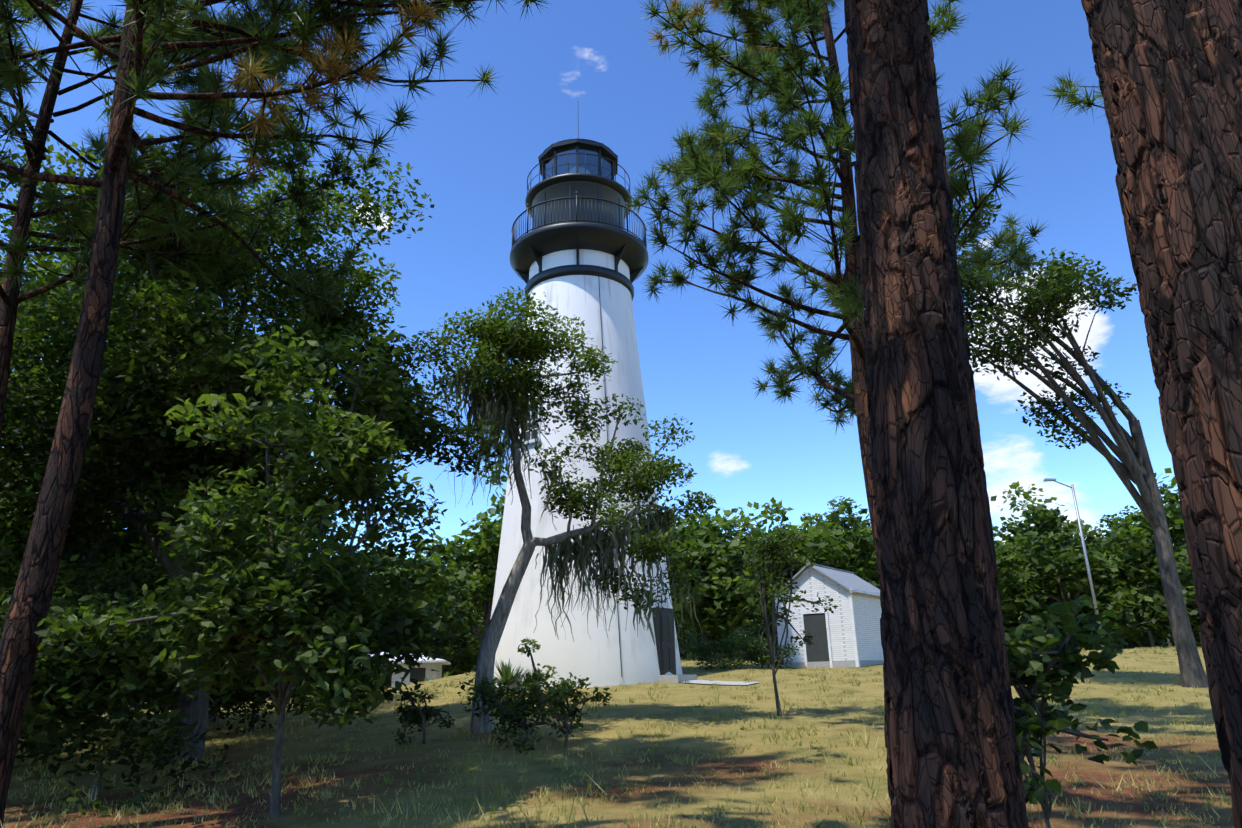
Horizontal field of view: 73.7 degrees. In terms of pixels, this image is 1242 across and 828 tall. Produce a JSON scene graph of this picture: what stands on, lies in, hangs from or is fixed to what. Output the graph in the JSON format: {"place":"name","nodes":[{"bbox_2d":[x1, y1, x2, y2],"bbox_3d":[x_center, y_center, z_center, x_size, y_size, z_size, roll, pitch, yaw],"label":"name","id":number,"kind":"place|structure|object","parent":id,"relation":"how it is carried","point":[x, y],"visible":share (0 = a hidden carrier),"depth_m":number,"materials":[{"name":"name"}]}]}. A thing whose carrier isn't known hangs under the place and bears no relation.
{"place":"outdoors","nodes":[
{"label":"outdoors","id":0,"kind":"place"},
{"bbox_2d":[361,652,450,688],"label":"house","id":1,"kind":"structure","parent":0,"point":[423,670],"depth_m":49.63,"materials":[{"name":"white paint"}]},
{"bbox_2d":[0,0,1179,611],"label":"sky","id":2,"kind":"structure","parent":0,"point":[592,64],"materials":[{"name":"blue"}]},
{"bbox_2d":[0,646,1233,827],"bbox_3d":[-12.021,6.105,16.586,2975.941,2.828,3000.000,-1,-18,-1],"label":"ground","id":3,"kind":"structure","parent":0,"point":[684,738],"depth_m":11.88,"materials":[{"name":"green plant"}]},
{"bbox_2d":[20,569,78,738],"bbox_3d":[-11.885,4.109,14.988,4.417,4.791,5.651,-16,-23,37],"label":"brush","id":4,"kind":"object","parent":3,"relation":"on","point":[41,712],"depth_m":15.73,"materials":[{"name":"green plant"}]},
{"bbox_2d":[0,450,113,590],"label":"tree","id":5,"kind":"object","parent":3,"relation":"on","point":[7,472],"visible":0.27,"depth_m":12.54,"materials":[{"name":"green plant"}]},
{"bbox_2d":[2,305,155,602],"bbox_3d":[-19.581,2.833,26.563,12.897,14.533,11.338,-1,-18,-1],"label":"oak","id":6,"kind":"object","parent":3,"relation":"on","point":[42,357],"depth_m":28.70,"materials":[{"name":"green plant"}]},
{"bbox_2d":[0,531,166,775],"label":"brush","id":7,"kind":"object","parent":3,"relation":"on","point":[62,578],"visible":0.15,"depth_m":12.66,"materials":[{"name":"green plant"}]},
{"bbox_2d":[0,586,230,818],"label":"brush","id":8,"kind":"object","parent":3,"relation":"on","point":[63,683],"visible":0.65,"depth_m":10.43,"materials":[{"name":"green plant"}]},
{"bbox_2d":[75,494,180,602],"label":"tree","id":9,"kind":"object","parent":3,"relation":"on","point":[96,573],"depth_m":39.87,"materials":[{"name":"green plant"}]},
{"bbox_2d":[0,208,335,753],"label":"oak","id":10,"kind":"object","parent":3,"relation":"on","point":[60,267],"visible":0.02,"depth_m":20.47,"materials":[{"name":"green plant"}]},
{"bbox_2d":[0,0,389,442],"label":"pine","id":11,"kind":"object","parent":3,"relation":"on","point":[16,247],"visible":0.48,"depth_m":12.50,"materials":[{"name":"green plant"}]},
{"bbox_2d":[129,564,271,720],"bbox_3d":[-10.949,5.775,20.765,4.965,4.366,4.319,-1,-18,-1],"label":"brush","id":12,"kind":"object","parent":3,"relation":"on","point":[168,706],"visible":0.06,"depth_m":20.66,"materials":[{"name":"green plant"}]},
{"bbox_2d":[72,394,366,723],"bbox_3d":[-11.814,4.121,24.559,9.343,10.188,9.218,-1,-18,-1],"label":"oak","id":13,"kind":"object","parent":3,"relation":"on","point":[128,542],"visible":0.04,"depth_m":21.79,"materials":[{"name":"green plant"}]},
{"bbox_2d":[34,325,459,817],"bbox_3d":[-3.842,1.677,9.898,3.896,5.940,3.746,-1,-18,-1],"label":"oak sapling","id":14,"kind":"object","parent":3,"relation":"on","point":[290,609],"visible":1,"depth_m":9.17,"materials":[{"name":"green plant"}]},
{"bbox_2d":[0,105,507,763],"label":"oak","id":15,"kind":"object","parent":3,"relation":"on","point":[182,327],"visible":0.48,"depth_m":13.86,"materials":[{"name":"green plant"}]},
{"bbox_2d":[156,565,387,734],"bbox_3d":[-7.969,5.440,19.083,3.947,3.700,4.526,-9,-19,23],"label":"brush","id":16,"kind":"object","parent":3,"relation":"on","point":[217,707],"visible":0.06,"depth_m":18.14,"materials":[{"name":"green plant"}]},
{"bbox_2d":[0,0,550,827],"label":"pine","id":17,"kind":"object","parent":3,"relation":"on","point":[134,58],"visible":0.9,"depth_m":10.83,"materials":[{"name":"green plant"}]},
{"bbox_2d":[249,616,382,712],"bbox_3d":[-10.625,8.580,29.789,4.702,4.719,4.075,-1,-18,-1],"label":"brush","id":18,"kind":"object","parent":3,"relation":"on","point":[310,690],"visible":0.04,"depth_m":28.86,"materials":[{"name":"green plant"}]},
{"bbox_2d":[358,541,428,603],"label":"tree","id":19,"kind":"object","parent":3,"relation":"on","point":[385,556],"depth_m":86.66,"materials":[{"name":"green plant"}]},
{"bbox_2d":[347,550,450,656],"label":"tree","id":20,"kind":"object","parent":3,"relation":"on","point":[394,559],"depth_m":76.45,"materials":[{"name":"green plant"}]},
{"bbox_2d":[392,688,455,744],"bbox_3d":[-3.432,5.303,14.515,1.087,0.986,0.807,3,-18,-14],"label":"shrub","id":21,"kind":"object","parent":3,"relation":"on","point":[418,714],"visible":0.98,"depth_m":14.48,"materials":[{"name":"green plant"}]},
{"bbox_2d":[389,540,483,671],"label":"tree","id":22,"kind":"object","parent":3,"relation":"on","point":[458,658],"visible":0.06,"depth_m":78.42,"materials":[{"name":"green plant"}]},
{"bbox_2d":[407,600,472,676],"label":"bush","id":23,"kind":"object","parent":3,"relation":"on","point":[451,671],"depth_m":121.36,"materials":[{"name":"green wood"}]},
{"bbox_2d":[380,487,505,655],"bbox_3d":[-7.733,9.383,46.353,10.778,10.749,8.289,-1,-18,-1],"label":"tree","id":24,"kind":"object","parent":3,"relation":"on","point":[478,575],"visible":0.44,"depth_m":45.57,"materials":[{"name":"green plant"}]},
{"bbox_2d":[443,610,482,674],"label":"bush","id":25,"kind":"object","parent":3,"relation":"on","point":[465,665],"visible":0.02,"depth_m":88.80,"materials":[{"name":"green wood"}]},
{"bbox_2d":[437,567,490,675],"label":"tree","id":26,"kind":"object","parent":3,"relation":"on","point":[456,669],"visible":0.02,"depth_m":86.15,"materials":[{"name":"green plant"}]},
{"bbox_2d":[439,561,490,664],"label":"tree","id":27,"kind":"object","parent":3,"relation":"on","point":[474,658],"depth_m":76.79,"materials":[{"name":"green plant"}]},
{"bbox_2d":[466,459,507,609],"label":"tree","id":28,"kind":"object","parent":3,"relation":"on","point":[503,479],"visible":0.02,"depth_m":51.03,"materials":[{"name":"green plant"}]},
{"bbox_2d":[455,637,559,743],"bbox_3d":[-1.892,4.717,14.032,1.755,1.788,1.948,-1,-18,-1],"label":"shrub","id":29,"kind":"object","parent":3,"relation":"on","point":[494,696],"visible":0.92,"depth_m":13.91,"materials":[{"name":"green plant"}]},
{"bbox_2d":[494,658,530,684],"bbox_3d":[-3.181,7.720,24.838,1.962,0.880,1.540,-1,-18,-1],"label":"yucca plant","id":30,"kind":"object","parent":3,"relation":"on","point":[506,674],"visible":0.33,"depth_m":24.65,"materials":[{"name":"green plant"}]},
{"bbox_2d":[506,672,612,753],"bbox_3d":[-1.023,4.899,13.646,1.857,1.236,1.764,-1,-18,-1],"label":"shrub","id":31,"kind":"object","parent":3,"relation":"on","point":[560,694],"visible":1,"depth_m":13.73,"materials":[{"name":"green plant"}]},
{"bbox_2d":[402,286,717,732],"bbox_3d":[-1.341,1.768,17.159,6.710,9.529,3.925,-1,-18,-1],"label":"tree","id":32,"kind":"object","parent":3,"relation":"on","point":[513,387],"visible":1,"depth_m":16.98,"materials":[{"name":"green plant"}]},
{"bbox_2d":[490,122,696,688],"bbox_3d":[-1.370,-1.418,30.688,6.937,24.360,6.670,-1,-18,-1],"label":"lighthouse","id":33,"kind":"object","parent":3,"relation":"on","point":[577,251],"visible":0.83,"depth_m":28.29,"materials":[{"name":"white paint"}]},
{"bbox_2d":[679,637,699,659],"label":"bush","id":34,"kind":"object","parent":3,"relation":"on","point":[681,655],"visible":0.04,"depth_m":144.63,"materials":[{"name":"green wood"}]},
{"bbox_2d":[678,628,743,669],"bbox_3d":[3.145,8.313,29.246,2.203,1.474,2.662,-16,-23,39],"label":"bush","id":35,"kind":"object","parent":3,"relation":"on","point":[703,649],"visible":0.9,"depth_m":29.14,"materials":[{"name":"green plant"}]},
{"bbox_2d":[665,501,775,659],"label":"tree","id":36,"kind":"object","parent":3,"relation":"on","point":[720,603],"visible":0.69,"depth_m":39.84,"materials":[{"name":"green plant"}]},
{"bbox_2d":[683,679,757,684],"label":"slab","id":37,"kind":"structure","parent":3,"relation":"on","point":[720,682],"depth_m":24.79,"materials":[{"name":"concrete"}]},
{"bbox_2d":[676,508,771,657],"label":"tree","id":38,"kind":"object","parent":3,"relation":"on","point":[742,576],"depth_m":51.15,"materials":[{"name":"green plant"}]},
{"bbox_2d":[699,523,754,656],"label":"tree","id":39,"kind":"object","parent":3,"relation":"on","point":[735,574],"depth_m":92.46,"materials":[{"name":"green plant"}]},
{"bbox_2d":[681,552,775,657],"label":"tree","id":40,"kind":"object","parent":3,"relation":"on","point":[719,642],"depth_m":121.95,"materials":[{"name":"green plant"}]},
{"bbox_2d":[716,622,770,667],"bbox_3d":[4.410,8.399,30.017,2.088,1.653,1.924,-1,-18,-1],"label":"bush","id":41,"kind":"object","parent":3,"relation":"on","point":[733,644],"visible":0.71,"depth_m":29.82,"materials":[{"name":"green plant"}]},
{"bbox_2d":[736,535,778,652],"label":"tree","id":42,"kind":"object","parent":3,"relation":"on","point":[767,603],"depth_m":88.07,"materials":[{"name":"green plant"}]},
{"bbox_2d":[748,617,777,649],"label":"tree","id":43,"kind":"object","parent":3,"relation":"on","point":[763,637],"visible":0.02,"depth_m":121.49,"materials":[{"name":"green plant"}]},
{"bbox_2d":[729,635,799,668],"bbox_3d":[5.093,8.789,30.091,2.700,1.494,2.680,-7,-19,18],"label":"bush","id":44,"kind":"object","parent":3,"relation":"on","point":[787,653],"visible":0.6,"depth_m":30.07,"materials":[{"name":"green plant"}]},
{"bbox_2d":[729,497,801,639],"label":"tree","id":45,"kind":"object","parent":3,"relation":"on","point":[778,510],"visible":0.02,"depth_m":54.35,"materials":[{"name":"green plant"}]},
{"bbox_2d":[732,522,838,716],"bbox_3d":[3.336,4.222,17.353,2.157,4.089,1.877,14,-23,-40],"label":"sapling","id":46,"kind":"object","parent":3,"relation":"on","point":[769,550],"visible":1,"depth_m":17.43,"materials":[{"name":"green plant"}]},
{"bbox_2d":[743,498,878,644],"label":"tree","id":47,"kind":"object","parent":3,"relation":"on","point":[821,543],"visible":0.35,"depth_m":42.55,"materials":[{"name":"green plant"}]},
{"bbox_2d":[766,496,856,638],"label":"tree","id":48,"kind":"object","parent":3,"relation":"on","point":[813,518],"visible":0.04,"depth_m":90.10,"materials":[{"name":"green plant"}]},
{"bbox_2d":[774,562,883,667],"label":"oil house","id":49,"kind":"structure","parent":3,"relation":"on","point":[846,634],"depth_m":31.51,"materials":[{"name":"white brick"}]},
{"bbox_2d":[625,0,1049,559],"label":"pine","id":50,"kind":"object","parent":3,"relation":"on","point":[752,63],"visible":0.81,"depth_m":15.24,"materials":[{"name":"green plant"}]},
{"bbox_2d":[827,514,872,548],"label":"tree","id":51,"kind":"object","parent":3,"relation":"on","point":[864,523],"visible":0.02,"depth_m":53.50,"materials":[{"name":"green plant"}]},
{"bbox_2d":[832,526,879,588],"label":"tree","id":52,"kind":"object","parent":3,"relation":"on","point":[867,566],"visible":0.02,"depth_m":45.19,"materials":[{"name":"green plant"}]},
{"bbox_2d":[844,0,1028,827],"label":"pine","id":53,"kind":"object","parent":3,"relation":"on","point":[952,759],"visible":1,"depth_m":4.25,"materials":[{"name":"brown plant"}]},
{"bbox_2d":[992,524,1029,623],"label":"tree","id":54,"kind":"object","parent":3,"relation":"on","point":[1003,562],"visible":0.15,"depth_m":46.84,"materials":[{"name":"green plant"}]},
{"bbox_2d":[992,525,1101,645],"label":"tree","id":55,"kind":"object","parent":3,"relation":"on","point":[1010,545],"visible":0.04,"depth_m":53.07,"materials":[{"name":"green plant"}]},
{"bbox_2d":[1009,519,1125,586],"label":"tree","id":56,"kind":"object","parent":3,"relation":"on","point":[1103,536],"depth_m":89.81,"materials":[{"name":"green plant"}]},
{"bbox_2d":[1001,509,1138,648],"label":"tree","id":57,"kind":"object","parent":3,"relation":"on","point":[1009,529],"visible":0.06,"depth_m":124.02,"materials":[{"name":"green plant"}]},
{"bbox_2d":[991,481,1155,648],"bbox_3d":[26.275,9.007,49.578,9.146,10.844,9.845,-13,-21,31],"label":"tree","id":58,"kind":"object","parent":3,"relation":"on","point":[1052,563],"visible":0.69,"depth_m":48.69,"materials":[{"name":"green plant"}]},
{"bbox_2d":[1043,478,1103,649],"bbox_3d":[22.797,7.579,41.575,1.745,8.850,0.317,2,-18,-11],"label":"light pole","id":59,"kind":"object","parent":3,"relation":"on","point":[1084,550],"visible":0.88,"depth_m":42.01,"materials":[{"name":"metal"}]},
{"bbox_2d":[1011,547,1138,648],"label":"tree","id":60,"kind":"object","parent":3,"relation":"on","point":[1112,620],"visible":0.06,"depth_m":54.44,"materials":[{"name":"green plant"}]},
{"bbox_2d":[1044,67,1107,124],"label":"pine","id":61,"kind":"object","parent":3,"relation":"on","point":[1072,98],"visible":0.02,"depth_m":15.02,"materials":[{"name":"green plant"}]},
{"bbox_2d":[1001,594,1157,827],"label":"shrub","id":62,"kind":"object","parent":3,"relation":"on","point":[1031,664],"visible":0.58,"depth_m":7.07,"materials":[{"name":"green plant"}]},
{"bbox_2d":[953,192,1208,687],"bbox_3d":[11.286,0.412,21.807,6.182,13.646,6.309,-1,-18,-1],"label":"oak","id":63,"kind":"object","parent":3,"relation":"on","point":[1135,467],"visible":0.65,"depth_m":22.16,"materials":[{"name":"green plant"}]},
{"bbox_2d":[1062,559,1143,645],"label":"tree","id":64,"kind":"object","parent":3,"relation":"on","point":[1130,585],"depth_m":58.98,"materials":[{"name":"green plant"}]},
{"bbox_2d":[1060,495,1171,646],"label":"tree","id":65,"kind":"object","parent":3,"relation":"on","point":[1112,521],"visible":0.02,"depth_m":92.09,"materials":[{"name":"green plant"}]},
{"bbox_2d":[1105,509,1171,648],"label":"tree","id":66,"kind":"object","parent":3,"relation":"on","point":[1152,638],"visible":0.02,"depth_m":107.08,"materials":[{"name":"green plant"}]},
{"bbox_2d":[1126,623,1165,647],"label":"tree","id":67,"kind":"object","parent":3,"relation":"on","point":[1145,633],"visible":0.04,"depth_m":119.85,"materials":[{"name":"green plant"}]},
{"bbox_2d":[1096,468,1202,647],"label":"tree","id":68,"kind":"object","parent":3,"relation":"on","point":[1175,523],"visible":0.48,"depth_m":45.90,"materials":[{"name":"green plant"}]},
{"bbox_2d":[1081,0,1241,827],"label":"pine","id":69,"kind":"object","parent":3,"relation":"on","point":[1169,73],"visible":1,"depth_m":3.04,"materials":[{"name":"brown plant"}]},
{"bbox_2d":[1137,583,1192,608],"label":"tree","id":70,"kind":"object","parent":3,"relation":"on","point":[1188,607],"depth_m":58.28,"materials":[{"name":"green plant"}]},
{"bbox_2d":[1134,536,1199,637],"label":"tree","id":71,"kind":"object","parent":3,"relation":"on","point":[1147,590],"visible":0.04,"depth_m":56.61,"materials":[{"name":"green plant"}]},
{"bbox_2d":[233,624,1200,696],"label":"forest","id":72,"kind":"object","parent":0,"point":[696,657],"depth_m":142.31,"materials":[{"name":"green plant"}]}
]}

